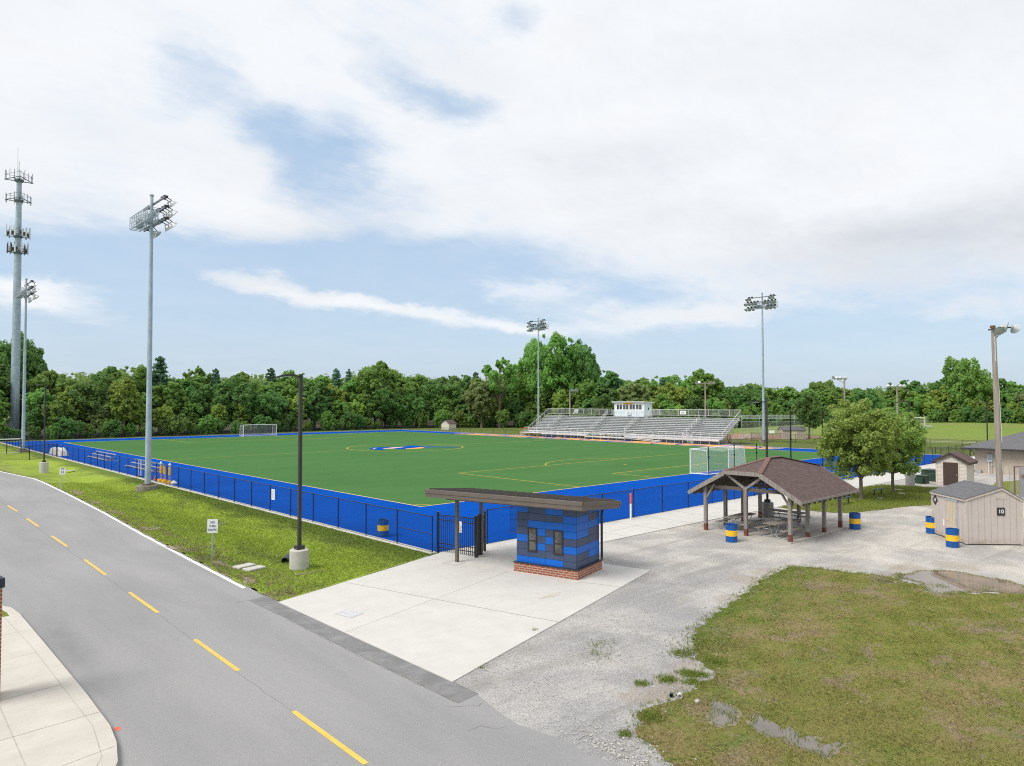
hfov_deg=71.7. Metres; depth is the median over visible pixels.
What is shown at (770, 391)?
broadleaf tree
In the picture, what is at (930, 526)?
barrel
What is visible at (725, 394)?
broadleaf tree
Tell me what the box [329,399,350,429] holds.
broadleaf tree
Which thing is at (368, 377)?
broadleaf tree
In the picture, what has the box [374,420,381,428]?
shrub
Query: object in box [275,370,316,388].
broadleaf tree
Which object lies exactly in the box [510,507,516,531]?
chain link gate
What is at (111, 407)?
broadleaf tree
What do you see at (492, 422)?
shrub
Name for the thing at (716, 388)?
broadleaf tree
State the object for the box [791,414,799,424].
shrub
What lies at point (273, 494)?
fence notice
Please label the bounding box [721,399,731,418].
broadleaf tree
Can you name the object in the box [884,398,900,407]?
broadleaf tree
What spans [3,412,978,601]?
ground
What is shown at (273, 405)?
broadleaf tree
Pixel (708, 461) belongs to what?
net post
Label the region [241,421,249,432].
shrub
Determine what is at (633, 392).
broadleaf tree
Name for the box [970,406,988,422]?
shrub
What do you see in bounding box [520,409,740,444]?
bleachers
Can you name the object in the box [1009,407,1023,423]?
shrub
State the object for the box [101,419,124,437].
shrub
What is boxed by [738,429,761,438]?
bleacher
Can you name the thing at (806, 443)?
chain link fence
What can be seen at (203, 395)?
broadleaf tree
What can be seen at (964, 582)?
puddle
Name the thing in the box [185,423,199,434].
shrub
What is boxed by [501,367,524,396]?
broadleaf tree
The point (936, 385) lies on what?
broadleaf tree
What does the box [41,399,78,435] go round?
broadleaf tree
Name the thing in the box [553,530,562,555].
window
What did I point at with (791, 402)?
broadleaf tree
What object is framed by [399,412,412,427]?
shrub
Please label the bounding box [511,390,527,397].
broadleaf tree
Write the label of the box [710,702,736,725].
puddle
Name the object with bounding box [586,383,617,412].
broadleaf tree
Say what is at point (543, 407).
broadleaf tree
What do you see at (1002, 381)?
broadleaf tree
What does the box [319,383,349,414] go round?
broadleaf tree
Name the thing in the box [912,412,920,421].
shrub
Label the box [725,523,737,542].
barrel
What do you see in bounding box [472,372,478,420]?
conifer tree
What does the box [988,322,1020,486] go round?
flood light mast
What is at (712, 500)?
chain link fence
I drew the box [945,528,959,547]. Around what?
barrel
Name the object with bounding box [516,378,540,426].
broadleaf tree
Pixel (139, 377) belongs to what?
broadleaf tree
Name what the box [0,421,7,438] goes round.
shrub
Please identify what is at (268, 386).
broadleaf tree
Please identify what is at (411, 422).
shrub
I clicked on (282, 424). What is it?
shrub
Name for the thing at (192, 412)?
broadleaf tree
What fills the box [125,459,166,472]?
bleachers
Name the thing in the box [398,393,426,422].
broadleaf tree
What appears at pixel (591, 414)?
shrub
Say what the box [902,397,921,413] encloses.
broadleaf tree
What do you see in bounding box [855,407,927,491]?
street tree
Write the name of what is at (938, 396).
broadleaf tree
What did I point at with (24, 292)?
light tower
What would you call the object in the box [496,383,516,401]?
broadleaf tree
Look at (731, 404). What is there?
broadleaf tree
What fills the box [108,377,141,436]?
broadleaf tree
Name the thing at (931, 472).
utility cabinet
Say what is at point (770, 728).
puddle
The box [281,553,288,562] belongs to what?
drain pipe
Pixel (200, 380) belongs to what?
broadleaf tree
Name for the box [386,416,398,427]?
shrub
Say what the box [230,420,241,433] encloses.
shrub
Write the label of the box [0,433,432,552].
chain link fence
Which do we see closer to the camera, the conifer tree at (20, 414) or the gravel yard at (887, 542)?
the gravel yard at (887, 542)
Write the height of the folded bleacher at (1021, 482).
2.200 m
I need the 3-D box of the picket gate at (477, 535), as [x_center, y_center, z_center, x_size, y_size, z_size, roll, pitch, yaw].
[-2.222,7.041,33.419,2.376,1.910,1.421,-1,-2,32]
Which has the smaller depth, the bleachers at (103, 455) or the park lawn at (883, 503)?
the park lawn at (883, 503)
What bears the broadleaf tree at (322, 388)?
on the wood floor
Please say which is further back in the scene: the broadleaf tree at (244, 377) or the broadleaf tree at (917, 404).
the broadleaf tree at (917, 404)
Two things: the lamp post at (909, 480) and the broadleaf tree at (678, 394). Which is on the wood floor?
the broadleaf tree at (678, 394)
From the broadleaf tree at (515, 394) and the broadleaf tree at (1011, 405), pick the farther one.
the broadleaf tree at (515, 394)
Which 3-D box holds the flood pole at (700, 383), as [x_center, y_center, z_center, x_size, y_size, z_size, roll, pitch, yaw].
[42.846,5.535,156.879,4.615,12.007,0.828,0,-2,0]
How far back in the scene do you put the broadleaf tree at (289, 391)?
184.28 m
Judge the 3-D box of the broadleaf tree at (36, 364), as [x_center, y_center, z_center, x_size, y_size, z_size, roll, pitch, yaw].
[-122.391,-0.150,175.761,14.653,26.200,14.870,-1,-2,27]
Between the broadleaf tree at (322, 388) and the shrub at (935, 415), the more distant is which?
the shrub at (935, 415)
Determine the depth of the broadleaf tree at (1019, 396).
203.62 m
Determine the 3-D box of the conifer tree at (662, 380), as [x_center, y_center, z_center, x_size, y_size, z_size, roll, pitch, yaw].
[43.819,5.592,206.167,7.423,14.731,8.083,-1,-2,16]
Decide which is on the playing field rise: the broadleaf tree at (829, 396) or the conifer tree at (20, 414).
the broadleaf tree at (829, 396)
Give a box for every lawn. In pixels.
[635,566,1023,765]
[778,484,938,512]
[993,480,1019,495]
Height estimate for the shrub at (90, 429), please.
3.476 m
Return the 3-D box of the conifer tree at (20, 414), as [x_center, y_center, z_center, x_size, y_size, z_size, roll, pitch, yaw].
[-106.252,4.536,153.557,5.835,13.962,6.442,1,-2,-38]
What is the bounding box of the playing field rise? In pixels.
[729,416,1023,441]
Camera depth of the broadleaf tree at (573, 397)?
206.81 m
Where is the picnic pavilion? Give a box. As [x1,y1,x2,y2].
[688,456,859,543]
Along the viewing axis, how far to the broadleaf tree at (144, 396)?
160.26 m
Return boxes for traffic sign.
[59,468,65,488]
[207,519,217,557]
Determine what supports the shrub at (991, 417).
on the wood floor
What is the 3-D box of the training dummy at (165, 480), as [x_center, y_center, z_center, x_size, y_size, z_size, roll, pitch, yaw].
[-30.851,8.120,62.964,0.680,1.480,0.400,-1,-2,38]
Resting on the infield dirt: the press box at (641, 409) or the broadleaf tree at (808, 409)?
the broadleaf tree at (808, 409)
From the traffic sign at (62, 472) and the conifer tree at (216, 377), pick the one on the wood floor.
the conifer tree at (216, 377)
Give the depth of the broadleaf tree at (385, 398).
198.00 m
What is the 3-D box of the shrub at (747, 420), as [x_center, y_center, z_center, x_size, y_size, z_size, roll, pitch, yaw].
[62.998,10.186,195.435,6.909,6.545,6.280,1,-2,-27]
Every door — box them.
[792,431,796,438]
[943,462,957,484]
[947,500,955,527]
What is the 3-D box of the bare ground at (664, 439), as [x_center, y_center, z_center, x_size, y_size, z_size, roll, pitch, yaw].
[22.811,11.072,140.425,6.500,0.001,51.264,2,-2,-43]
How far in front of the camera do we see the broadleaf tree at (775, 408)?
204.99 m
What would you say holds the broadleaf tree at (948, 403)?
on the playing field rise
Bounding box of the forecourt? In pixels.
[278,456,974,681]
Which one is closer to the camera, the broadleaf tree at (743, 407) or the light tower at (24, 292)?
the light tower at (24, 292)
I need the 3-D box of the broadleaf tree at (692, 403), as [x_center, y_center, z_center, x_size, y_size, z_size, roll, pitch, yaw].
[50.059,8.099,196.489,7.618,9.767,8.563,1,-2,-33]
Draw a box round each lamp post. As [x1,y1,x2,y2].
[30,384,48,472]
[275,374,308,570]
[748,400,773,517]
[895,401,914,485]
[980,402,987,440]
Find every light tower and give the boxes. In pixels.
[15,278,38,451]
[129,194,177,491]
[526,318,548,423]
[744,293,777,442]
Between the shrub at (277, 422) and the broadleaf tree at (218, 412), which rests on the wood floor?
the broadleaf tree at (218, 412)
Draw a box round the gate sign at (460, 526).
[459,521,461,532]
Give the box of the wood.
[51,365,1021,414]
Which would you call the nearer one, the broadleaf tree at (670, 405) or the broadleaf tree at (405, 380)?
the broadleaf tree at (670, 405)
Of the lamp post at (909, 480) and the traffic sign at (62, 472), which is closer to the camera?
the traffic sign at (62, 472)
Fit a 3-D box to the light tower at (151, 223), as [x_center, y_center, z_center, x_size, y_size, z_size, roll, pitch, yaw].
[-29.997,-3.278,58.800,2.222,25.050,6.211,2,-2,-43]
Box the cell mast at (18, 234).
[4,161,32,435]
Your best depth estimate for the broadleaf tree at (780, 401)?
213.94 m
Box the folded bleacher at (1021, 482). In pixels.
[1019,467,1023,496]
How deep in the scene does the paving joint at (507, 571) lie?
26.82 m
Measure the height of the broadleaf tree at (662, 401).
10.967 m
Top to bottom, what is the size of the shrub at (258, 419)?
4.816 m
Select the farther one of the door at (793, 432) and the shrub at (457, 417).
the shrub at (457, 417)
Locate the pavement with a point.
(64, 742)
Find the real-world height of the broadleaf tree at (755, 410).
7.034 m
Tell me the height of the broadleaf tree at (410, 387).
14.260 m
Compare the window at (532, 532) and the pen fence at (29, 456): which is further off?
the pen fence at (29, 456)
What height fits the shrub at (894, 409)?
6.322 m
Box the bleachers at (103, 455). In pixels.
[88,451,118,460]
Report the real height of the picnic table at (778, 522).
0.755 m
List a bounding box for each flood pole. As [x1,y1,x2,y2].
[569,389,578,415]
[695,381,714,417]
[832,376,846,401]
[887,384,905,414]
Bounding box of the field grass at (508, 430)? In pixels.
[2,427,974,455]
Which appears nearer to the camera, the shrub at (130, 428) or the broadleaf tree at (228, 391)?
the shrub at (130, 428)
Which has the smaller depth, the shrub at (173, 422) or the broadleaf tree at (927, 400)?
the shrub at (173, 422)
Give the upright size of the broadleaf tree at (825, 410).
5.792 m
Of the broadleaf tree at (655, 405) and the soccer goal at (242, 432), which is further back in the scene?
the broadleaf tree at (655, 405)
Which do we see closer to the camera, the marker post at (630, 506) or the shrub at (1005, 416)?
the marker post at (630, 506)
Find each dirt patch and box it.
[166,545,189,550]
[243,577,257,583]
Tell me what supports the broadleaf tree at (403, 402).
on the wood floor
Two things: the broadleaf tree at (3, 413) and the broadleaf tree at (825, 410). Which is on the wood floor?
the broadleaf tree at (3, 413)
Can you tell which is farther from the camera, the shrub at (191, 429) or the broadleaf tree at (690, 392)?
the broadleaf tree at (690, 392)
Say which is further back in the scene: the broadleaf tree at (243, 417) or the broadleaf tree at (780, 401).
the broadleaf tree at (780, 401)
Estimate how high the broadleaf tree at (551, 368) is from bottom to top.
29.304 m
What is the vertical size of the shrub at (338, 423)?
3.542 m
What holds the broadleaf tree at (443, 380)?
on the wood floor
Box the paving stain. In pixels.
[539,592,559,597]
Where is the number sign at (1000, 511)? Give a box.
[997,508,1004,515]
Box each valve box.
[233,563,254,569]
[242,565,265,571]
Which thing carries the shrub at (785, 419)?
on the wood floor
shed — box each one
[440,420,456,429]
[777,426,806,438]
[929,480,1023,544]
[931,451,977,485]
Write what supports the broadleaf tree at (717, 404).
on the wood floor
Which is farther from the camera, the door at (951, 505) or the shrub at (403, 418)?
the shrub at (403, 418)
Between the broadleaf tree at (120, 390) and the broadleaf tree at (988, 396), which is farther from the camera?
the broadleaf tree at (988, 396)
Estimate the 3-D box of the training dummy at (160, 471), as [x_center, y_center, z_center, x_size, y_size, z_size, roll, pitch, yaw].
[-31.629,7.979,63.801,0.660,1.810,0.400,-1,-2,38]
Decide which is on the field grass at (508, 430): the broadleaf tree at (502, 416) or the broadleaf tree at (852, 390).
the broadleaf tree at (502, 416)
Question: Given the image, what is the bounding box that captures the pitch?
[64,431,835,506]
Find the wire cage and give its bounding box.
[1009,466,1023,496]
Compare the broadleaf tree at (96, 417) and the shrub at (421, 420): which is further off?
the shrub at (421, 420)
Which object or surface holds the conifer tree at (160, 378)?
on the wood floor
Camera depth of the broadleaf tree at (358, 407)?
194.13 m
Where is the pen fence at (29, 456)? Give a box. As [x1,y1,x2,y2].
[0,443,56,459]
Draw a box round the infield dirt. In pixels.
[728,433,818,438]
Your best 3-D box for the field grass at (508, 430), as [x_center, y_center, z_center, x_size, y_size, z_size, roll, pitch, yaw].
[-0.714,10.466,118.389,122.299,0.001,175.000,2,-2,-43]
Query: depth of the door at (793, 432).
138.36 m
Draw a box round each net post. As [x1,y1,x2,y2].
[708,447,709,475]
[789,410,791,458]
[821,410,822,466]
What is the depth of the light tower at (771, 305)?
127.81 m
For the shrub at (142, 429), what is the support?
on the wood floor
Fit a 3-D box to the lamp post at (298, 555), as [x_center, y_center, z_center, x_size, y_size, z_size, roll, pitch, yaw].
[-9.309,3.884,29.967,1.510,8.550,0.800,2,-2,-43]
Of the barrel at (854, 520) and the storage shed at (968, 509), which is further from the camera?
the barrel at (854, 520)
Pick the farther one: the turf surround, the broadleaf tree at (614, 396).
the broadleaf tree at (614, 396)
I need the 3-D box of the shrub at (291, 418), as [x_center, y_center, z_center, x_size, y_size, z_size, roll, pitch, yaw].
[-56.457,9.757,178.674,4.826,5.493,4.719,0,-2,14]
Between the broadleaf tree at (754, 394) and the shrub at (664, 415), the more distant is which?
the broadleaf tree at (754, 394)
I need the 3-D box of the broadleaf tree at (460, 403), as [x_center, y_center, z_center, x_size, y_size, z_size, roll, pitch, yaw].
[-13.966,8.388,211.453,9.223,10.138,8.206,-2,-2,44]
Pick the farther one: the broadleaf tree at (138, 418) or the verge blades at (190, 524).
the broadleaf tree at (138, 418)
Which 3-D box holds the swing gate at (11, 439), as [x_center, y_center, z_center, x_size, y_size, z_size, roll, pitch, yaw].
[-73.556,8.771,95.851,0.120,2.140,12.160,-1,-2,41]
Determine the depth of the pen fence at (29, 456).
89.48 m
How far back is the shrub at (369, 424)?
192.46 m
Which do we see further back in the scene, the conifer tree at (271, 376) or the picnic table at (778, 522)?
the conifer tree at (271, 376)
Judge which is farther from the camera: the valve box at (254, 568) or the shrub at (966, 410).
the shrub at (966, 410)
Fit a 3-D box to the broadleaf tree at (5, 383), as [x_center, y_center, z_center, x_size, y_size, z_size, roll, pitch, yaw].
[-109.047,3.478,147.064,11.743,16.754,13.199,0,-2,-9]
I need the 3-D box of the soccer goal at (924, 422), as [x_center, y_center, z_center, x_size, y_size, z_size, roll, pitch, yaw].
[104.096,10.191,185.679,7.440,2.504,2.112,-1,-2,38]
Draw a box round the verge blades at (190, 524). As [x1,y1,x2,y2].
[50,477,428,598]
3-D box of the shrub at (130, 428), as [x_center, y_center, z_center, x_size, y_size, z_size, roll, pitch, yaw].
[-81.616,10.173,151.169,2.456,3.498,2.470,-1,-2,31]
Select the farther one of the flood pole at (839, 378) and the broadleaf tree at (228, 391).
the broadleaf tree at (228, 391)
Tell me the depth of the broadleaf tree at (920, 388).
225.62 m
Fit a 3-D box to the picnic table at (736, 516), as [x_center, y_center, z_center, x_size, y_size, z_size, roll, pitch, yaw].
[12.695,7.737,39.435,2.420,0.755,1.764,2,-2,-44]
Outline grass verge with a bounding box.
[0,443,432,600]
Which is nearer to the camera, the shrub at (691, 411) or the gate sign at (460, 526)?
the gate sign at (460, 526)
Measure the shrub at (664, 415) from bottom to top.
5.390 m
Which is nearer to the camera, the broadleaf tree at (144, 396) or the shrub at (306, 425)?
the broadleaf tree at (144, 396)
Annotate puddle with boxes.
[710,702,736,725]
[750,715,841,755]
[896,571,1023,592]
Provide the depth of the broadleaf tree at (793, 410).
210.45 m
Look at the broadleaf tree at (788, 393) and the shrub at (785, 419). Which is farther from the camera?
the broadleaf tree at (788, 393)
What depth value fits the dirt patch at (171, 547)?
34.45 m
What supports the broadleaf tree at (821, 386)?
on the playing field rise
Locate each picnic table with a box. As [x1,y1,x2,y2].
[715,512,764,531]
[754,518,805,538]
[758,508,811,526]
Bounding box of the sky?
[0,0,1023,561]
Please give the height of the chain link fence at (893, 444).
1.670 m
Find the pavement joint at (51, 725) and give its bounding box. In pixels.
[0,617,110,765]
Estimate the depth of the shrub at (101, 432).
147.12 m
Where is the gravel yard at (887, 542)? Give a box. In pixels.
[454,464,1023,765]
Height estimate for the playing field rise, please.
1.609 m
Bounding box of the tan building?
[960,432,1023,474]
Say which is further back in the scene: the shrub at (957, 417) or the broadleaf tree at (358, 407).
the shrub at (957, 417)
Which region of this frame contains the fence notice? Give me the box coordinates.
[271,489,274,499]
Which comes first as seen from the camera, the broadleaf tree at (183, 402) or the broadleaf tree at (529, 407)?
the broadleaf tree at (183, 402)
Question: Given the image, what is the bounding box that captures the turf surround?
[3,430,942,551]
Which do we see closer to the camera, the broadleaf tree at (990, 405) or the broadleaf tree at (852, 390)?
the broadleaf tree at (990, 405)
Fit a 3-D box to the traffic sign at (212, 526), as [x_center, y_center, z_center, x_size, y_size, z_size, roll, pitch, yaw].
[-13.580,7.274,32.092,0.450,2.200,0.042,0,-2,-10]
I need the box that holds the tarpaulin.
[49,447,68,455]
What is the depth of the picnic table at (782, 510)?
41.00 m
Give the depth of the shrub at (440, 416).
203.76 m
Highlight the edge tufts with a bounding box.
[474,564,1023,765]
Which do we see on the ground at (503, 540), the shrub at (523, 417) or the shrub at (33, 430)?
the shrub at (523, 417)
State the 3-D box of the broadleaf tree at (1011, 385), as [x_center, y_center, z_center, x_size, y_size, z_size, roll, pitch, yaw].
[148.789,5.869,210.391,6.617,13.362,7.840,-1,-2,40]
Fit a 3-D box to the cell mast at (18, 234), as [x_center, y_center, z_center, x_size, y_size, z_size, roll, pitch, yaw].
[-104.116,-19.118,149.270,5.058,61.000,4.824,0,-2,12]
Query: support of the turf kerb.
on the ground at (503, 540)
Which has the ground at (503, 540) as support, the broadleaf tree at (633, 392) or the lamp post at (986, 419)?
the lamp post at (986, 419)
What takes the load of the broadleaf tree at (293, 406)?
on the wood floor
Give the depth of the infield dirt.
150.03 m
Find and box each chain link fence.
[0,425,400,441]
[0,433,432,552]
[401,426,970,455]
[487,443,974,543]
[751,433,979,450]
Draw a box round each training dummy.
[157,462,162,481]
[161,466,168,482]
[166,463,171,483]
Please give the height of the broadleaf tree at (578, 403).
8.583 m
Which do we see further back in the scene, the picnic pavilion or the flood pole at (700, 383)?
the flood pole at (700, 383)
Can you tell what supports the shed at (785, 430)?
on the infield dirt
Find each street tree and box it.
[810,398,905,499]
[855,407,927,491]
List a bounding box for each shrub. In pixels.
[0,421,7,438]
[3,426,20,440]
[26,425,41,439]
[45,425,59,438]
[53,416,84,438]
[78,424,96,437]
[97,418,115,437]
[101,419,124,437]
[124,423,136,436]
[138,422,154,435]
[158,424,172,435]
[166,413,192,435]
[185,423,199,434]
[197,415,217,433]
[214,419,225,433]
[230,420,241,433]
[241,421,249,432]
[252,414,271,432]
[268,419,280,431]
[276,411,297,431]
[280,419,288,431]
[303,421,311,430]
[320,410,335,430]
[333,419,345,429]
[341,409,360,429]
[355,414,370,429]
[364,419,373,428]
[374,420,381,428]
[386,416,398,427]
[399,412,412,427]
[407,419,413,427]
[414,409,429,427]
[433,409,448,427]
[443,410,455,421]
[452,409,467,427]
[463,411,478,427]
[476,416,489,427]
[488,416,496,427]
[513,419,519,427]
[515,409,535,427]
[532,412,546,424]
[581,412,596,415]
[657,411,673,417]
[682,410,696,417]
[728,408,752,427]
[755,410,774,426]
[770,417,779,425]
[774,411,792,425]
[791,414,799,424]
[823,416,831,422]
[890,406,904,415]
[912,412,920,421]
[927,410,943,422]
[931,408,947,422]
[950,409,964,422]
[956,405,972,421]
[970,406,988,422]
[983,411,993,422]
[1000,407,1012,422]
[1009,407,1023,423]
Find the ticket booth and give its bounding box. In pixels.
[424,488,620,579]
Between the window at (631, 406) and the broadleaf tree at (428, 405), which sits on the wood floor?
the broadleaf tree at (428, 405)
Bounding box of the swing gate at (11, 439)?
[0,438,21,453]
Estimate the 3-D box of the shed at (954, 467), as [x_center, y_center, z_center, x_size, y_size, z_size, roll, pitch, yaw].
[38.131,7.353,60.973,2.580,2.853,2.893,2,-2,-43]
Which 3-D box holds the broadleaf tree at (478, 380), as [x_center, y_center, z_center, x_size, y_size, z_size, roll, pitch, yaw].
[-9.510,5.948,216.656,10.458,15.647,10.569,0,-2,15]
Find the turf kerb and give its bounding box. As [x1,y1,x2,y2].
[0,430,929,555]
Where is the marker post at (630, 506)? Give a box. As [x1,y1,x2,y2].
[630,493,631,519]
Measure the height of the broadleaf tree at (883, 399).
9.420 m
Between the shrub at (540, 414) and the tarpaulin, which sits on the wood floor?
the shrub at (540, 414)
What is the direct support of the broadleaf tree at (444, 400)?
on the wood floor
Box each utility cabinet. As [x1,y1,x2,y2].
[915,474,929,483]
[921,468,935,481]
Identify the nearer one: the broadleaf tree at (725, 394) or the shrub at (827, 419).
the shrub at (827, 419)
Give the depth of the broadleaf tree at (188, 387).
173.87 m
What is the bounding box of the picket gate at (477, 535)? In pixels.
[437,511,485,557]
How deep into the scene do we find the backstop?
139.42 m
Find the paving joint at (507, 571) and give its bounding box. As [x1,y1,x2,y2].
[352,495,780,629]
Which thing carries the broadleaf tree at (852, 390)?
on the playing field rise
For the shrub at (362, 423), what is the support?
on the wood floor
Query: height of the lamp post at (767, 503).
7.470 m
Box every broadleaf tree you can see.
[0,331,49,381]
[0,364,27,414]
[0,390,11,418]
[0,401,8,422]
[21,387,57,425]
[21,407,49,430]
[26,369,75,433]
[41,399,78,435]
[57,386,87,436]
[67,375,127,425]
[86,404,111,428]
[89,364,155,432]
[90,366,120,384]
[104,398,126,421]
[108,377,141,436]
[125,398,145,435]
[137,392,155,434]
[152,381,188,419]
[152,404,173,434]
[163,389,184,410]
[166,378,201,417]
[176,374,205,417]
[180,401,203,423]
[182,365,213,426]
[189,384,224,417]
[209,403,227,424]
[210,373,258,424]
[228,371,250,382]
[232,403,250,424]
[247,404,261,431]
[253,389,288,430]
[256,381,280,394]
[274,381,297,398]
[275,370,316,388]
[281,394,306,430]
[303,380,335,429]
[303,390,329,429]
[313,374,335,426]
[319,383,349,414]
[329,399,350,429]
[338,378,361,410]
[342,399,366,422]
[355,360,398,427]
[357,393,376,427]
[362,384,404,427]
[385,399,409,420]
[394,373,419,425]
[395,381,427,409]
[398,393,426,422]
[408,374,427,425]
[416,378,465,410]
[420,400,435,426]
[432,396,454,412]
[438,375,466,419]
[443,381,461,398]
[447,374,471,392]
[450,394,471,419]
[462,382,496,427]
[464,377,488,391]
[481,357,518,427]
[488,399,506,426]
[495,409,509,428]
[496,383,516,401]
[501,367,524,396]
[501,397,525,426]
[511,331,580,405]
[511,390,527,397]
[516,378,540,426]
[522,404,536,426]
[529,389,553,416]
[545,382,567,408]
[551,390,568,415]
[557,385,575,415]
[559,338,601,404]
[572,399,586,415]
[574,378,598,406]
[577,398,600,414]
[585,370,626,395]
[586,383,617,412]
[592,393,614,416]
[610,389,626,413]
[616,383,652,401]
[619,377,656,397]
[643,398,659,416]
[650,374,707,395]
[652,392,676,415]
[653,382,687,405]
[658,403,675,416]
[673,404,685,416]
[681,395,710,417]
[686,388,703,398]
[690,368,725,403]
[702,397,726,417]
[717,386,739,398]
[718,397,733,411]
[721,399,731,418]
[726,393,751,415]
[728,383,768,411]
[735,405,750,417]
[748,404,759,417]
[750,384,776,401]
[760,401,783,417]
[769,386,800,402]
[774,398,790,410]
[781,397,801,413]
[791,404,797,416]
[794,391,820,438]
[800,389,824,406]
[801,379,837,422]
[818,389,841,417]
[820,405,829,421]
[835,387,852,396]
[836,393,853,406]
[846,388,866,395]
[847,388,882,413]
[880,395,888,407]
[883,387,913,408]
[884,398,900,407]
[895,380,926,399]
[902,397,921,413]
[908,391,935,416]
[921,401,945,415]
[926,386,952,421]
[927,377,965,421]
[940,355,992,408]
[942,398,962,416]
[967,398,988,414]
[974,388,992,402]
[987,400,1001,412]
[992,390,1015,409]
[999,378,1015,402]
[1002,381,1023,400]
[1005,402,1017,410]
[1006,391,1023,407]
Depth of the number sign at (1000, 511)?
35.08 m
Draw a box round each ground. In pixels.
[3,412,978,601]
[537,434,754,444]
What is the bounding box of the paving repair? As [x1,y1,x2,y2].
[334,609,361,617]
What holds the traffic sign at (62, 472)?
on the grass verge
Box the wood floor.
[0,416,830,440]
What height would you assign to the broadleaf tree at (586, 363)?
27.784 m
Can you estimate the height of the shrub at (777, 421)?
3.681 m
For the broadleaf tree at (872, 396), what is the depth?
142.44 m
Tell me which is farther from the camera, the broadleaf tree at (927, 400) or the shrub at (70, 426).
the broadleaf tree at (927, 400)
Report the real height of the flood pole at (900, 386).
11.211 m
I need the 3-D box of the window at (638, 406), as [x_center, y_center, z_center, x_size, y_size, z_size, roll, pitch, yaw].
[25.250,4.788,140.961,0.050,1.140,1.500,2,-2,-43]
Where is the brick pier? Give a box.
[0,576,4,683]
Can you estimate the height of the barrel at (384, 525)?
0.892 m
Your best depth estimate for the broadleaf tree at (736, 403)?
206.76 m
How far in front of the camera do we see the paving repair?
23.62 m
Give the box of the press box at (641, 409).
[613,402,653,436]
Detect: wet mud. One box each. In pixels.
[705,700,742,727]
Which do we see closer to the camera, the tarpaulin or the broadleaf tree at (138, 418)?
the tarpaulin
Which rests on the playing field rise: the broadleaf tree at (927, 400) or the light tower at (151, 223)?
the broadleaf tree at (927, 400)
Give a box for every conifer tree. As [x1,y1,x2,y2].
[6,372,29,435]
[145,356,170,432]
[209,368,228,427]
[263,368,276,384]
[330,368,347,427]
[345,369,356,422]
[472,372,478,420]
[612,373,620,389]
[657,377,668,391]
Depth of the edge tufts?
18.63 m
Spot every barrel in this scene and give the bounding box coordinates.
[377,518,388,536]
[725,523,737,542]
[849,512,860,529]
[925,516,935,533]
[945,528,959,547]
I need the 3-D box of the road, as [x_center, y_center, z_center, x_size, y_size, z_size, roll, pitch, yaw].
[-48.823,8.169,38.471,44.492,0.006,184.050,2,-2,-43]
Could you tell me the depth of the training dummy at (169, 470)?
62.01 m
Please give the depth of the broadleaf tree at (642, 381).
203.24 m
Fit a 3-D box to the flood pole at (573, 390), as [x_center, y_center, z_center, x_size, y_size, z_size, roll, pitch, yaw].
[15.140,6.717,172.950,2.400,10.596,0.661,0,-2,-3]
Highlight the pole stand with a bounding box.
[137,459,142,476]
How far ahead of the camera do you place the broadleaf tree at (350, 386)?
199.48 m
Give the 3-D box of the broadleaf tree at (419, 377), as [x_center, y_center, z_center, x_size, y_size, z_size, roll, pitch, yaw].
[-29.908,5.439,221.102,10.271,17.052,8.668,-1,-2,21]
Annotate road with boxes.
[0,471,620,765]
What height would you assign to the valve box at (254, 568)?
0.135 m
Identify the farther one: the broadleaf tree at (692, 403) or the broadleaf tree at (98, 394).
the broadleaf tree at (692, 403)
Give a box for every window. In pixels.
[528,527,536,551]
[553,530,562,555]
[616,404,621,409]
[623,404,628,409]
[629,404,634,409]
[636,404,641,409]
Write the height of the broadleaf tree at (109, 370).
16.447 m
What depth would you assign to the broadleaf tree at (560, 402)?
201.36 m
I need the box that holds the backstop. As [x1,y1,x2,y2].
[741,415,805,438]
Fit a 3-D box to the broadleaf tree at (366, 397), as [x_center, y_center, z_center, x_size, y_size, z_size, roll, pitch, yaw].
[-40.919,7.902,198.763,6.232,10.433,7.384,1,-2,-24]
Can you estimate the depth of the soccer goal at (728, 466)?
71.02 m
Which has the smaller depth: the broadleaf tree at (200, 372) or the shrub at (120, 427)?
the shrub at (120, 427)
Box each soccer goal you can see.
[240,424,276,436]
[689,446,745,474]
[911,417,925,424]
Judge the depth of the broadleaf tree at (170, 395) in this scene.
163.10 m
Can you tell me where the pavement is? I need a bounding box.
[0,606,117,765]
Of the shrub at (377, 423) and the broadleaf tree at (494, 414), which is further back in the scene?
the broadleaf tree at (494, 414)
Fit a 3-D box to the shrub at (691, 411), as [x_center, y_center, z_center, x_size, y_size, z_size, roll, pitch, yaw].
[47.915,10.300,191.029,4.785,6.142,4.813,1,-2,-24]
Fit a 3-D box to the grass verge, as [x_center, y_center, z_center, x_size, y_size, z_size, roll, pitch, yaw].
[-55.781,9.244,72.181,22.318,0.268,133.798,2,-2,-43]
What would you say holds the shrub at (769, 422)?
on the wood floor
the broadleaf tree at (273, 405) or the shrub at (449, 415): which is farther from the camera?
the shrub at (449, 415)
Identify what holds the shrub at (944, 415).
on the playing field rise
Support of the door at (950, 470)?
in the shed at (954, 467)
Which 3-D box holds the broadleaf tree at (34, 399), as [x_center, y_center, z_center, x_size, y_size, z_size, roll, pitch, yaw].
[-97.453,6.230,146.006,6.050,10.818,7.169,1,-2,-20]
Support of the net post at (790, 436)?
on the forecourt
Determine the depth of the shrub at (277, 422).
172.61 m
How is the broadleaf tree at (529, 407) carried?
on the wood floor

